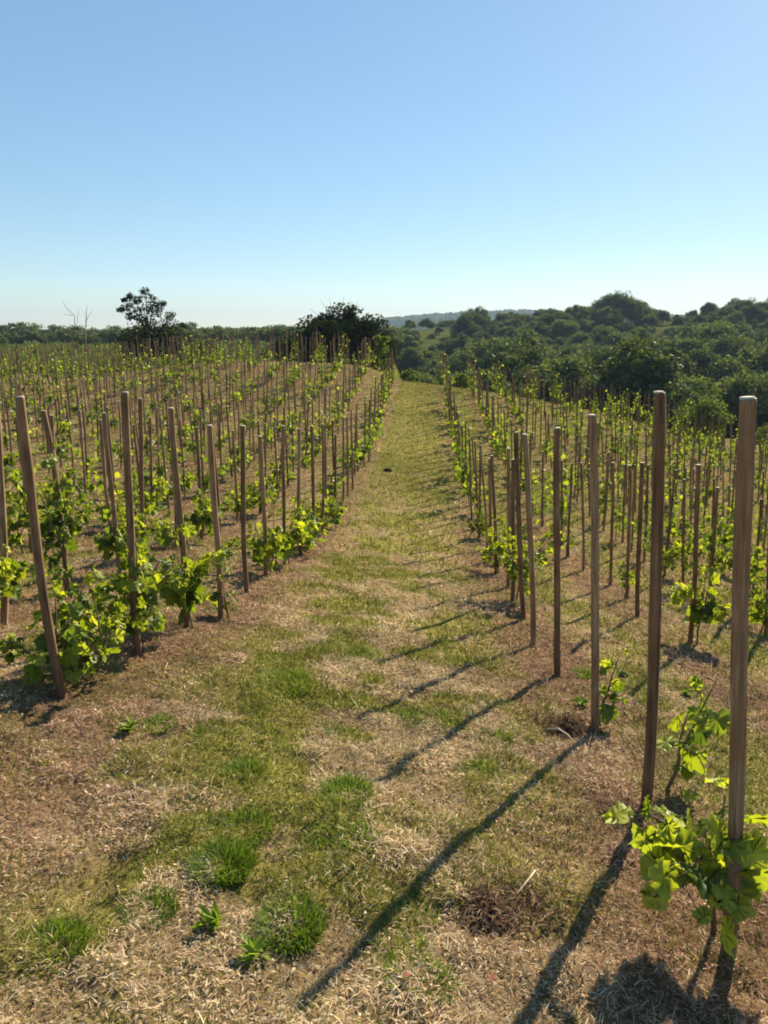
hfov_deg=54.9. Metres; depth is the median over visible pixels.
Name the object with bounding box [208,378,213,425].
wooden stake
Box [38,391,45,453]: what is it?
wooden stake
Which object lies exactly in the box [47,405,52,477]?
wooden stake
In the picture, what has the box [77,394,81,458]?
wooden stake
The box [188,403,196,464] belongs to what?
wooden stake
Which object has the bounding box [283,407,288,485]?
wooden stake
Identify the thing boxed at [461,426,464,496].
wooden stake
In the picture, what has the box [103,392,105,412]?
wooden stake
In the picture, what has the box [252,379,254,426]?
wooden stake
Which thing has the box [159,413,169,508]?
wooden stake
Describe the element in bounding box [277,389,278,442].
wooden stake
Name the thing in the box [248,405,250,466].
wooden stake
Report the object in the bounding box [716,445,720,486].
wooden stake
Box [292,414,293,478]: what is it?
wooden stake
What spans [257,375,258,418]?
wooden stake
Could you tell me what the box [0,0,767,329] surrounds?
sky
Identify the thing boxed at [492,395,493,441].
wooden stake
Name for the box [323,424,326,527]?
wooden stake
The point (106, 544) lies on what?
young grapevine
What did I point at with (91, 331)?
belt tree
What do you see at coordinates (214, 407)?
young grapevine
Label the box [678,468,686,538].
wooden stake
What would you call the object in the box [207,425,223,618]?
wooden stake
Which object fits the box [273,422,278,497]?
wooden stake
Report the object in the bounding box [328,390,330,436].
wooden stake
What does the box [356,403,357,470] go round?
wooden stake
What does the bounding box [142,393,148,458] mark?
wooden stake
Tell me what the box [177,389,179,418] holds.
wooden stake
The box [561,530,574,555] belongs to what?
young grapevine
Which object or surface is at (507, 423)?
wooden stake
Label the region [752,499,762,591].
wooden stake
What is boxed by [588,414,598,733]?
wooden stake
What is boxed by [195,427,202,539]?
wooden stake
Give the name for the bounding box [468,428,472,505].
wooden stake
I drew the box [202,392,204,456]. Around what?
wooden stake
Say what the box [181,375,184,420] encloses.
wooden stake
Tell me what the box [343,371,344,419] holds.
wooden stake
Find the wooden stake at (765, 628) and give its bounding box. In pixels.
[764,547,767,634]
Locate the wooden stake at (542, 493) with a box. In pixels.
[541,451,543,526]
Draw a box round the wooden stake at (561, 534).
[560,460,562,546]
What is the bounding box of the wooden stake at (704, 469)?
[702,444,707,498]
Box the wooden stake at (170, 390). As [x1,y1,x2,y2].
[169,373,172,406]
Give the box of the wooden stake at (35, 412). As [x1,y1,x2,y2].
[33,383,37,441]
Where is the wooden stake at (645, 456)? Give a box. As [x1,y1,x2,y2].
[644,435,647,483]
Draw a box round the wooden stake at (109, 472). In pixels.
[101,413,122,573]
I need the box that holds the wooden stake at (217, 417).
[215,396,218,439]
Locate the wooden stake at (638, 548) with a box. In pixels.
[635,462,644,616]
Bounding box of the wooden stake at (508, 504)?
[506,448,510,587]
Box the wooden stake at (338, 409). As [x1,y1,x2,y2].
[337,390,338,432]
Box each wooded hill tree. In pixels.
[382,325,399,334]
[393,333,428,369]
[395,327,411,335]
[396,346,441,376]
[404,319,417,329]
[409,329,420,336]
[413,334,424,345]
[414,366,465,382]
[417,363,441,376]
[418,318,435,328]
[426,321,435,328]
[426,333,435,338]
[427,344,440,356]
[428,368,507,390]
[434,326,444,332]
[436,322,445,327]
[439,353,453,360]
[443,332,480,356]
[443,339,523,378]
[448,313,483,336]
[450,338,498,363]
[466,331,483,338]
[470,306,490,319]
[471,328,490,338]
[477,370,529,397]
[485,330,495,339]
[488,335,518,341]
[488,340,547,386]
[493,313,513,323]
[495,319,514,329]
[495,326,512,337]
[497,325,551,362]
[501,316,524,329]
[504,326,523,339]
[507,351,630,413]
[511,312,529,324]
[521,313,537,321]
[522,345,652,420]
[524,358,620,416]
[529,320,547,326]
[529,320,551,336]
[532,310,544,316]
[535,314,547,321]
[537,337,554,353]
[540,312,577,326]
[544,336,570,346]
[545,308,559,313]
[547,319,579,337]
[547,348,571,360]
[548,343,563,351]
[551,345,580,357]
[564,331,591,344]
[565,304,591,320]
[566,342,612,353]
[566,350,588,361]
[571,336,584,344]
[572,345,613,357]
[575,318,593,330]
[578,328,635,348]
[580,332,711,423]
[588,342,615,349]
[589,312,598,320]
[590,325,616,337]
[594,306,627,326]
[612,321,634,333]
[616,301,644,321]
[616,334,669,350]
[626,326,653,340]
[631,313,646,320]
[633,319,647,327]
[638,324,655,332]
[641,314,659,327]
[644,338,689,360]
[644,393,726,437]
[654,333,672,339]
[656,310,671,321]
[662,326,677,334]
[668,326,687,339]
[668,331,752,362]
[669,317,686,327]
[672,329,711,343]
[674,369,767,436]
[675,348,759,381]
[677,319,746,345]
[677,327,716,340]
[678,316,689,321]
[681,405,738,438]
[684,310,698,316]
[684,322,705,327]
[688,314,707,323]
[699,302,718,315]
[703,312,722,323]
[714,368,767,377]
[715,320,740,331]
[720,399,767,436]
[722,297,739,307]
[722,311,745,324]
[733,321,752,333]
[734,304,767,323]
[735,345,766,356]
[737,337,767,374]
[739,330,757,340]
[745,338,758,349]
[746,370,767,425]
[752,328,766,334]
[753,319,767,331]
[753,329,767,349]
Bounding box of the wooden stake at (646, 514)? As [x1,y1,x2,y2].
[644,465,648,561]
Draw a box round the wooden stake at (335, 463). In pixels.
[334,434,337,514]
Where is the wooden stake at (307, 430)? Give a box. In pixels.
[304,401,308,466]
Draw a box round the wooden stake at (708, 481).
[706,455,709,506]
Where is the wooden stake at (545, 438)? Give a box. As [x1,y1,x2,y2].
[545,411,546,463]
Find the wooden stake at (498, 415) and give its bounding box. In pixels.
[497,401,498,437]
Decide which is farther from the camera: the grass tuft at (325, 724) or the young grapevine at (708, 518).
the young grapevine at (708, 518)
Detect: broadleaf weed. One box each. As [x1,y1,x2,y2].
[117,717,140,732]
[187,900,228,933]
[236,933,270,966]
[571,695,590,706]
[680,686,695,696]
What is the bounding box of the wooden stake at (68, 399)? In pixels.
[66,375,71,426]
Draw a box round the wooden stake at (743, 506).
[721,396,756,957]
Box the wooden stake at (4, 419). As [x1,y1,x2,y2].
[1,391,7,448]
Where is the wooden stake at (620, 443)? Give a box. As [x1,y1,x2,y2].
[619,422,621,466]
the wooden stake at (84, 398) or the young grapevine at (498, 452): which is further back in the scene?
the wooden stake at (84, 398)
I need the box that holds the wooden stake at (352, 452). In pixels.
[350,413,353,489]
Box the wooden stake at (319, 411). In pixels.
[318,391,319,446]
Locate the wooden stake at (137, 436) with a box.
[133,410,144,487]
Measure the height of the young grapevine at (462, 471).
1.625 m
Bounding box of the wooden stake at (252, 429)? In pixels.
[250,397,254,461]
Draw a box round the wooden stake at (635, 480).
[634,444,636,511]
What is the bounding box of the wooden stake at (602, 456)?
[601,430,603,481]
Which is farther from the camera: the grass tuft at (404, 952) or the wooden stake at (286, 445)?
the wooden stake at (286, 445)
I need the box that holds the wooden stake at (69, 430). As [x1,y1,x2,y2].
[65,399,75,485]
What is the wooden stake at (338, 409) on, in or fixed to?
on the ground at (432, 410)
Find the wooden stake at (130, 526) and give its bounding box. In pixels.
[121,392,141,656]
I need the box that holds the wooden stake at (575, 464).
[574,435,576,495]
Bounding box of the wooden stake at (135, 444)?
[132,424,146,523]
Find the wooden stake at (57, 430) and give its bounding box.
[55,399,61,466]
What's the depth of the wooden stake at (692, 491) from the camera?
13.25 m
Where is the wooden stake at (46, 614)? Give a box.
[15,396,66,698]
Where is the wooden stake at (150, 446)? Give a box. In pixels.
[149,417,154,515]
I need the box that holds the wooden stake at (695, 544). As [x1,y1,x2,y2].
[687,464,700,642]
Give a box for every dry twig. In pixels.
[514,869,535,896]
[547,728,575,743]
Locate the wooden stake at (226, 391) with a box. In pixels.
[226,374,227,417]
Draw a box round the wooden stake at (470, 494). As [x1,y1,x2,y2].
[468,439,472,518]
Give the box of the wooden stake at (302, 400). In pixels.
[302,376,303,420]
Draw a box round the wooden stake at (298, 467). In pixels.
[297,428,301,553]
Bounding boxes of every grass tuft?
[12,911,95,981]
[98,747,145,775]
[112,882,184,929]
[140,710,181,735]
[163,790,202,816]
[167,656,199,666]
[181,832,265,892]
[189,676,214,688]
[200,803,277,848]
[215,754,268,782]
[241,888,335,962]
[249,702,279,717]
[252,665,317,697]
[269,649,299,657]
[302,819,340,850]
[314,769,378,805]
[315,719,347,733]
[322,721,357,736]
[324,655,346,664]
[333,817,383,855]
[344,645,389,667]
[354,927,443,980]
[370,938,447,1003]
[373,750,418,779]
[384,706,422,729]
[393,894,444,948]
[396,952,464,1005]
[416,701,468,725]
[433,690,454,698]
[437,872,477,906]
[452,757,501,777]
[453,708,485,724]
[469,725,515,748]
[571,664,590,679]
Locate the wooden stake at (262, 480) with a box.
[258,436,267,575]
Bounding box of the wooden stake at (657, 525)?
[640,391,665,807]
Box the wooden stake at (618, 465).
[617,438,618,495]
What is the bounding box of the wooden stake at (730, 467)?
[729,449,731,484]
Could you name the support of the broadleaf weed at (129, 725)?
on the ground at (432, 410)
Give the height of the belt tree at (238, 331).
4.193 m
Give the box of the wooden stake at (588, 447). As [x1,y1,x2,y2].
[588,430,589,467]
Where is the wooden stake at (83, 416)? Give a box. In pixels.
[81,403,87,474]
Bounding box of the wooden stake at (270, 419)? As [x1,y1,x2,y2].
[269,394,271,449]
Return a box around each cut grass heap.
[429,833,632,954]
[519,705,632,739]
[565,781,711,832]
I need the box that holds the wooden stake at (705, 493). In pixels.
[703,465,707,524]
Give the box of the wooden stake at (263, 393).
[262,375,265,413]
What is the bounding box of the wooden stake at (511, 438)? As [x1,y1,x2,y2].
[511,420,512,458]
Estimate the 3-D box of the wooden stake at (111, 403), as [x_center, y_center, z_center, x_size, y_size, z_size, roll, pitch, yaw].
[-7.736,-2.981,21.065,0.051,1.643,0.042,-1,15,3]
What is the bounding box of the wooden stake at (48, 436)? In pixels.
[41,410,70,595]
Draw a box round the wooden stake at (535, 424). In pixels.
[534,402,536,447]
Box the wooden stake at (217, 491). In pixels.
[210,424,220,531]
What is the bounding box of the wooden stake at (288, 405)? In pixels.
[288,386,289,429]
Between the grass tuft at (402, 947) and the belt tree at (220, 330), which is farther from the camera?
the belt tree at (220, 330)
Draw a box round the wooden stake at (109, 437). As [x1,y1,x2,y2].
[106,407,115,497]
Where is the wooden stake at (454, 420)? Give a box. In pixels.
[453,406,456,444]
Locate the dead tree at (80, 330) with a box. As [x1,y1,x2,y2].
[64,304,88,364]
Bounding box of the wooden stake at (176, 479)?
[168,407,190,627]
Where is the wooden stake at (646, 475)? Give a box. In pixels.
[645,455,647,513]
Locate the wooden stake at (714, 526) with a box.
[708,487,718,599]
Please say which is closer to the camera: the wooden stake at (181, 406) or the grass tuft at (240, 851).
the grass tuft at (240, 851)
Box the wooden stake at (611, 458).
[610,433,612,489]
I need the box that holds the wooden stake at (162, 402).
[161,380,163,428]
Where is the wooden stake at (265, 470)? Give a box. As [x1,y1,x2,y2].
[264,423,266,505]
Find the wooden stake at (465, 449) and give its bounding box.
[464,421,466,491]
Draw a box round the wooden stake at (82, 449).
[78,410,86,506]
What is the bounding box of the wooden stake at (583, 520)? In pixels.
[580,462,584,570]
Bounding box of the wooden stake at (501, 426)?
[500,404,502,457]
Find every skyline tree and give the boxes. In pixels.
[448,311,499,331]
[587,289,646,324]
[629,298,654,323]
[710,304,737,316]
[725,296,767,317]
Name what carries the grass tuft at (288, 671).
on the ground at (432, 410)
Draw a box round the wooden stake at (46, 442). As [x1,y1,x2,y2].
[43,398,49,472]
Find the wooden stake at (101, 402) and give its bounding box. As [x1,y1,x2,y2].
[100,397,106,472]
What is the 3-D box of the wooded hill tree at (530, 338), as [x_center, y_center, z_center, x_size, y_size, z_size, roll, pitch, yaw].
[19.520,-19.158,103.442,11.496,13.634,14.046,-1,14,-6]
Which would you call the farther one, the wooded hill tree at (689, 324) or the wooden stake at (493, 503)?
the wooded hill tree at (689, 324)
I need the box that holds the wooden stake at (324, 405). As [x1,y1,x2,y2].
[324,388,324,423]
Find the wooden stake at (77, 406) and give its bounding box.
[75,384,80,442]
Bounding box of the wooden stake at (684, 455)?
[684,439,684,472]
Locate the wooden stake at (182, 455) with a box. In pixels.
[179,419,185,499]
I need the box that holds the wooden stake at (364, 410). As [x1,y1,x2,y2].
[364,396,365,429]
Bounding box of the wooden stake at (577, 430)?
[576,409,577,455]
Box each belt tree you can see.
[0,323,26,335]
[0,331,23,344]
[0,333,10,346]
[9,329,48,343]
[11,321,44,339]
[38,332,63,343]
[39,329,56,334]
[43,324,67,331]
[53,328,82,343]
[66,325,96,336]
[75,336,99,345]
[83,333,104,343]
[88,329,107,337]
[96,328,131,343]
[101,325,127,331]
[174,328,204,341]
[175,322,199,338]
[194,327,221,341]
[198,338,220,348]
[207,326,242,342]
[213,325,234,340]
[227,328,257,342]
[234,326,269,342]
[260,324,287,340]
[261,327,290,341]
[283,325,302,331]
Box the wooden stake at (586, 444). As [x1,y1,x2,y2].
[585,429,587,464]
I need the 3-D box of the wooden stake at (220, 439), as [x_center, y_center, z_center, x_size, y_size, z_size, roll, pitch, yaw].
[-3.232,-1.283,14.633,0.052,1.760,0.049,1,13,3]
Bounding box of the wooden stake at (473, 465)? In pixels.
[471,436,475,511]
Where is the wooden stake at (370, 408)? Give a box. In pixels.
[370,392,371,425]
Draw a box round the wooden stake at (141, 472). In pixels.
[138,398,146,546]
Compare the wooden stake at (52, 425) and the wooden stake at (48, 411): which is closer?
the wooden stake at (52, 425)
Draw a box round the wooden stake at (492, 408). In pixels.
[491,396,492,425]
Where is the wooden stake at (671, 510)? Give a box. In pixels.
[663,470,676,575]
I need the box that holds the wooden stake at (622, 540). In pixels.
[621,464,625,542]
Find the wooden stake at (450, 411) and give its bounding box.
[449,390,450,435]
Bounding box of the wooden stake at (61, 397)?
[59,378,63,416]
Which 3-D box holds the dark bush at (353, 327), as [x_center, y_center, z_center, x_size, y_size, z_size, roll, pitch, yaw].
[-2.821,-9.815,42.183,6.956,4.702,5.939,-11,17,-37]
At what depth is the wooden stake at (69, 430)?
13.41 m
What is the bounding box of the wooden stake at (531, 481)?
[528,443,533,516]
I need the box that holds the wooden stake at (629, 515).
[625,465,631,598]
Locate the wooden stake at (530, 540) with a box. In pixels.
[522,434,535,646]
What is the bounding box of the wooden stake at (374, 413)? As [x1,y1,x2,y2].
[372,390,374,444]
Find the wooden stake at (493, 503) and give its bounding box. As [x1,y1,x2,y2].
[490,455,497,573]
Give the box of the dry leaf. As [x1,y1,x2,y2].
[488,974,496,981]
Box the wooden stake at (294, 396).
[293,377,294,425]
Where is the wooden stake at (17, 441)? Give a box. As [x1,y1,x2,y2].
[15,417,22,479]
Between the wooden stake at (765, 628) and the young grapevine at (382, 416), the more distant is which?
the young grapevine at (382, 416)
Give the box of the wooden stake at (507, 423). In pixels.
[504,406,508,457]
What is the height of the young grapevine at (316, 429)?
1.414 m
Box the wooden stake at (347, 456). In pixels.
[346,417,348,496]
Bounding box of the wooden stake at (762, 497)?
[760,471,763,538]
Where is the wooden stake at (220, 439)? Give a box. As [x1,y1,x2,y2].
[218,402,223,483]
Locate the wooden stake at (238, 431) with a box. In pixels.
[237,403,239,471]
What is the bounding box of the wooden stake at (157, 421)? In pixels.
[156,407,159,475]
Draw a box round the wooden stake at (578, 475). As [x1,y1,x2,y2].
[576,439,579,501]
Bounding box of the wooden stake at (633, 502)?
[630,464,635,551]
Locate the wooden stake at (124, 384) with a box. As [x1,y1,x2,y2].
[123,376,124,391]
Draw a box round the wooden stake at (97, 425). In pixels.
[95,393,98,456]
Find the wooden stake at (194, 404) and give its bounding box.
[193,382,195,429]
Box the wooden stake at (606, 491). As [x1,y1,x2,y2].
[603,452,609,530]
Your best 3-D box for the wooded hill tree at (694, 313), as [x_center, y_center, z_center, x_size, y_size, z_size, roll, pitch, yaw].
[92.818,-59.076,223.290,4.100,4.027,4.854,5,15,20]
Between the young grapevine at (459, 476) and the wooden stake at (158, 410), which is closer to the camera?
the young grapevine at (459, 476)
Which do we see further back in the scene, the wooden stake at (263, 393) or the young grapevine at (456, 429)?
the wooden stake at (263, 393)
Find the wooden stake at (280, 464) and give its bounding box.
[279,419,283,491]
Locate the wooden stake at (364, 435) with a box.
[363,403,365,466]
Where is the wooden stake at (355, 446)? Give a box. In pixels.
[354,415,355,475]
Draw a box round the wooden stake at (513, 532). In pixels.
[511,459,515,600]
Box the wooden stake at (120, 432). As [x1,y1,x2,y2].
[118,401,121,468]
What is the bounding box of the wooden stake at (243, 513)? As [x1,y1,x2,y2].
[240,425,248,592]
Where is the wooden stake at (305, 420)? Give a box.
[303,396,308,458]
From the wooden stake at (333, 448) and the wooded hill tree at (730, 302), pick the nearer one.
the wooden stake at (333, 448)
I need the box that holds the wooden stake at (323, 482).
[321,423,324,531]
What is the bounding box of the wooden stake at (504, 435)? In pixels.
[503,409,505,468]
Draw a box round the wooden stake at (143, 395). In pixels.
[142,380,144,433]
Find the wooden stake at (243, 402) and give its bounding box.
[242,384,244,424]
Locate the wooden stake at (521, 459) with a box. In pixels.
[520,429,522,494]
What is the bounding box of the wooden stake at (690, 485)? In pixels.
[689,457,691,518]
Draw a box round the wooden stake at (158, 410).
[157,392,161,453]
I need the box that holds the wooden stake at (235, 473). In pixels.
[232,430,238,522]
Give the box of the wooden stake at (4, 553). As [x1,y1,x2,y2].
[0,416,8,625]
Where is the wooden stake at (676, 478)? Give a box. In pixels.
[675,453,678,510]
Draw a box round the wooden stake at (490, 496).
[488,458,491,560]
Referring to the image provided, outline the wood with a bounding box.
[368,309,685,329]
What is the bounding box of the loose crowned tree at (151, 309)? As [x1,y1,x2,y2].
[115,287,186,364]
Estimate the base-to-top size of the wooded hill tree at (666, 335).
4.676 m
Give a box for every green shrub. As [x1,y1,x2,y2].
[370,334,393,372]
[399,368,420,380]
[454,373,470,387]
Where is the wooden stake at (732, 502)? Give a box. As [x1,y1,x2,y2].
[728,469,735,541]
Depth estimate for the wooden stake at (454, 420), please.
20.44 m
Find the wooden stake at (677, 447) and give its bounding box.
[676,431,678,467]
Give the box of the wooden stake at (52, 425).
[50,415,55,507]
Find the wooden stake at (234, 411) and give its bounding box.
[232,383,235,439]
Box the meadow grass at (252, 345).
[0,340,373,373]
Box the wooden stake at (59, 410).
[55,387,64,448]
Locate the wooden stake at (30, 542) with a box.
[15,407,32,552]
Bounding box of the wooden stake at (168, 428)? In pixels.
[165,399,171,472]
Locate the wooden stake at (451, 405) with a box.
[451,387,451,428]
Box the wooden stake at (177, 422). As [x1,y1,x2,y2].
[175,398,181,464]
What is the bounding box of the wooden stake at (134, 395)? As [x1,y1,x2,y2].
[132,376,135,414]
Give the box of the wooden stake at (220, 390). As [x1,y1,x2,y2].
[219,374,220,421]
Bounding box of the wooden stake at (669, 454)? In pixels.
[669,444,670,464]
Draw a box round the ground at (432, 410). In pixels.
[0,318,767,1023]
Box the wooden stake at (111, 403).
[108,378,115,430]
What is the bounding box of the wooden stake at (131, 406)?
[130,386,133,441]
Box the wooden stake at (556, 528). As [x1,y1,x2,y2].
[553,427,560,676]
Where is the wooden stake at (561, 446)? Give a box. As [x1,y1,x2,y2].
[560,422,562,480]
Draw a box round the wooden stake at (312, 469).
[310,426,314,521]
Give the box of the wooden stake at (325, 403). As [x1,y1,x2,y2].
[325,386,326,427]
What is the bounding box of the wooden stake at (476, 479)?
[474,441,478,519]
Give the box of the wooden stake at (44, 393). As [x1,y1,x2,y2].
[42,381,46,410]
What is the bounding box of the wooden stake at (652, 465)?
[651,440,652,489]
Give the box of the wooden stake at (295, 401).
[294,380,296,423]
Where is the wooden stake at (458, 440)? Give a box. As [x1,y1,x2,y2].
[458,413,459,473]
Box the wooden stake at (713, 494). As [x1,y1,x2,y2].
[710,478,715,551]
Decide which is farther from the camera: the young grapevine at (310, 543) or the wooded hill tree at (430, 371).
the wooded hill tree at (430, 371)
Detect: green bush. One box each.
[671,394,736,431]
[755,423,767,448]
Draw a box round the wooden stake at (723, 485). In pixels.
[722,458,723,514]
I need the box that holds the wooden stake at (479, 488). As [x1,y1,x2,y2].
[478,442,481,537]
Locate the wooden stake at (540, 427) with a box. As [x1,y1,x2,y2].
[539,402,541,453]
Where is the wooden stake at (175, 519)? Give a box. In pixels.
[171,456,178,548]
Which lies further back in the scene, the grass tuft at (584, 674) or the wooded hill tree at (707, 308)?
the wooded hill tree at (707, 308)
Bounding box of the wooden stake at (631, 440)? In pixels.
[629,420,632,464]
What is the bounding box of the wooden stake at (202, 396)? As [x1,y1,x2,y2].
[201,375,202,429]
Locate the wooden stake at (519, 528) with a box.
[514,432,525,618]
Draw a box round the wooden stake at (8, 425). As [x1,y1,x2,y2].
[5,397,12,460]
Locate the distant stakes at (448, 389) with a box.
[0,329,767,500]
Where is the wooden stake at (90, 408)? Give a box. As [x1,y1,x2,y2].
[86,382,94,438]
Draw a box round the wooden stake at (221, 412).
[220,391,223,432]
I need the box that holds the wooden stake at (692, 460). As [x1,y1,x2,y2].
[689,440,693,494]
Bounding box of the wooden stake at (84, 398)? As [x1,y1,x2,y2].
[81,373,87,424]
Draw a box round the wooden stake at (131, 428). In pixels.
[128,395,133,463]
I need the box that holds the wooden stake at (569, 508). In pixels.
[567,463,572,556]
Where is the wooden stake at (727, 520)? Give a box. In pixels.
[722,485,730,576]
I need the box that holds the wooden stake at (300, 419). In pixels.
[299,411,300,427]
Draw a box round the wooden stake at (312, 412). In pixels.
[311,395,313,432]
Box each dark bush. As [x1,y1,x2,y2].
[108,317,214,367]
[260,331,290,361]
[275,299,401,372]
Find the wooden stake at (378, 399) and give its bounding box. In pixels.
[378,382,379,417]
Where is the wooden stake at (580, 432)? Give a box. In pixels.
[580,414,581,450]
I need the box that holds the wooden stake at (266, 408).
[265,394,267,422]
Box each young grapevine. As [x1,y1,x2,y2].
[0,380,17,413]
[0,518,28,607]
[0,562,128,685]
[2,432,12,449]
[2,435,18,484]
[4,465,20,490]
[5,484,23,516]
[5,485,44,513]
[6,483,53,553]
[7,469,24,496]
[14,427,37,459]
[23,390,38,411]
[23,443,96,597]
[26,408,32,425]
[31,451,39,471]
[35,434,46,452]
[36,399,49,415]
[36,476,75,504]
[37,407,55,430]
[40,482,95,539]
[44,384,60,407]
[48,384,63,414]
[52,410,71,448]
[55,436,65,466]
[57,416,82,482]
[58,408,71,426]
[59,463,72,483]
[63,392,81,413]
[73,447,97,477]
[77,463,103,504]
[80,366,92,407]
[83,542,193,635]
[84,592,126,667]
[86,403,95,422]
[89,390,104,452]
[93,398,104,415]
[93,502,148,570]
[94,435,117,462]
[95,490,136,524]
[98,471,120,492]
[108,407,118,429]
[112,437,133,464]
[112,509,163,546]
[117,368,129,397]
[118,476,167,516]
[123,464,137,487]
[128,364,139,403]
[129,412,143,438]
[132,457,172,507]
[132,458,155,483]
[143,397,153,434]
[143,434,154,456]
[147,453,167,478]
[147,472,181,507]
[148,395,159,411]
[148,506,191,546]
[150,523,236,628]
[153,419,176,444]
[155,432,167,452]
[158,405,165,423]
[159,386,172,402]
[160,444,184,467]
[170,458,197,501]
[171,378,179,398]
[175,417,194,437]
[178,427,205,464]
[182,394,193,420]
[183,488,224,539]
[187,454,209,491]
[189,409,202,430]
[191,492,234,522]
[198,408,208,430]
[205,566,238,617]
[207,457,229,480]
[211,400,225,421]
[214,435,225,455]
[224,483,257,522]
[224,496,292,573]
[227,442,252,470]
[228,432,247,471]
[230,388,241,406]
[237,373,247,399]
[240,408,248,434]
[242,413,258,429]
[245,445,251,466]
[246,462,281,513]
[254,462,275,490]
[256,397,274,447]
[259,390,268,404]
[260,506,317,564]
[263,412,278,443]
[269,453,289,487]
[271,386,286,406]
[274,496,328,553]
[275,412,287,440]
[281,411,295,430]
[285,416,299,469]
[285,459,295,483]
[286,413,297,434]
[286,504,323,538]
[287,406,298,422]
[295,445,310,468]
[300,369,311,404]
[301,418,318,453]
[301,430,321,457]
[306,496,341,531]
[307,377,319,401]
[308,401,329,450]
[315,489,347,527]
[317,472,345,497]
[318,413,333,433]
[331,382,346,433]
[331,413,341,424]
[337,444,356,483]
[344,390,350,402]
[345,444,359,466]
[346,438,365,470]
[353,432,373,453]
[361,430,376,457]
[363,401,373,432]
[363,420,382,449]
[370,418,381,445]
[371,406,385,426]
[371,416,382,435]
[373,376,386,414]
[379,371,389,411]
[379,372,389,408]
[447,422,455,440]
[448,450,457,467]
[449,437,455,449]
[453,411,463,436]
[453,462,472,490]
[454,414,471,467]
[454,418,468,460]
[454,461,472,483]
[459,428,480,505]
[463,474,488,509]
[467,495,505,538]
[476,528,506,572]
[481,524,498,542]
[482,408,496,430]
[489,429,509,452]
[490,514,561,599]
[494,407,510,466]
[494,442,506,459]
[503,450,513,463]
[517,414,525,428]
[519,429,533,481]
[519,441,532,495]
[520,471,534,491]
[531,469,552,521]
[539,439,549,456]
[545,454,569,525]
[546,512,552,531]
[548,434,562,459]
[558,414,570,430]
[560,464,576,486]
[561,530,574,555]
[562,424,574,438]
[572,409,582,444]
[573,446,589,493]
[598,408,605,440]
[598,448,605,466]
[599,464,610,522]
[599,648,630,725]
[600,777,767,959]
[601,471,610,489]
[609,440,619,460]
[610,420,620,454]
[610,479,631,540]
[614,558,635,598]
[615,449,634,496]
[619,426,630,461]
[627,450,640,472]
[631,502,650,562]
[632,431,641,446]
[637,491,651,516]
[643,534,687,576]
[644,448,652,489]
[657,675,729,802]
[664,475,682,533]
[664,504,688,537]
[665,449,673,465]
[665,479,681,496]
[665,484,679,504]
[666,455,683,480]
[668,564,730,643]
[671,507,707,573]
[678,465,689,488]
[679,429,690,457]
[684,507,733,600]
[686,485,704,509]
[701,477,712,497]
[701,521,729,553]
[705,504,725,535]
[706,437,719,478]
[715,540,732,571]
[718,496,725,514]
[721,517,733,542]
[730,546,766,589]
[731,544,766,600]
[748,576,767,630]
[753,500,767,559]
[756,479,767,498]
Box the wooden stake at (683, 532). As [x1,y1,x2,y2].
[681,479,685,583]
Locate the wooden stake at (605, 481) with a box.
[603,453,607,521]
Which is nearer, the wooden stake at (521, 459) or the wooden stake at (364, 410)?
the wooden stake at (521, 459)
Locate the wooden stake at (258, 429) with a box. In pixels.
[257,420,261,513]
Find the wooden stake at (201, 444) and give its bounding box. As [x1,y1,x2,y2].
[199,410,203,494]
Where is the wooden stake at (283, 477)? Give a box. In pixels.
[281,425,285,564]
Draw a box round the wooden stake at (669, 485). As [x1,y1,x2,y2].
[669,465,670,532]
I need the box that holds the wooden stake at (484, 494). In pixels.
[479,445,487,547]
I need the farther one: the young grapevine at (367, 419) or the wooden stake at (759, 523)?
the young grapevine at (367, 419)
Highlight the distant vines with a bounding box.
[0,331,767,485]
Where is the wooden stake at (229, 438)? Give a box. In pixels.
[226,406,232,477]
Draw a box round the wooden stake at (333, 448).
[331,420,333,483]
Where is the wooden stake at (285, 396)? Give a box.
[283,383,285,418]
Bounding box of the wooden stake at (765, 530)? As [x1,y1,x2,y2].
[761,499,767,560]
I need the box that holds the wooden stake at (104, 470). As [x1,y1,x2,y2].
[99,419,112,527]
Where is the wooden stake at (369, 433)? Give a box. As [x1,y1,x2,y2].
[368,400,369,461]
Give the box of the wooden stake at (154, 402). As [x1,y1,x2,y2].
[151,375,156,432]
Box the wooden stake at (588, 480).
[586,448,589,516]
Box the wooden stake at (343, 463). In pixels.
[342,416,344,501]
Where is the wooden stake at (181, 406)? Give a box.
[179,380,185,438]
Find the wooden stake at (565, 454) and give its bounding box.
[564,425,565,487]
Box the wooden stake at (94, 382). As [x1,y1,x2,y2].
[93,369,98,419]
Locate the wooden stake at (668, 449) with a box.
[667,429,669,476]
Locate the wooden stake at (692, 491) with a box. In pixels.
[689,468,694,538]
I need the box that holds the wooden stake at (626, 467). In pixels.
[625,438,627,504]
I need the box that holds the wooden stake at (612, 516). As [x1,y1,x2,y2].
[609,462,614,584]
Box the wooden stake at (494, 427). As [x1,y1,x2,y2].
[493,407,496,453]
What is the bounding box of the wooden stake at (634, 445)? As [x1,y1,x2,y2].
[633,427,635,470]
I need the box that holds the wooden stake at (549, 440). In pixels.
[547,418,551,468]
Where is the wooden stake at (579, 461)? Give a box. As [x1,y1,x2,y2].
[578,441,580,490]
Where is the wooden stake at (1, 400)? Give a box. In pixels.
[0,381,4,432]
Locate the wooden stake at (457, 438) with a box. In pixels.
[456,413,457,464]
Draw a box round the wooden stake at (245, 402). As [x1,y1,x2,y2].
[243,383,247,429]
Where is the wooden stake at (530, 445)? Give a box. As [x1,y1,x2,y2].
[530,433,531,460]

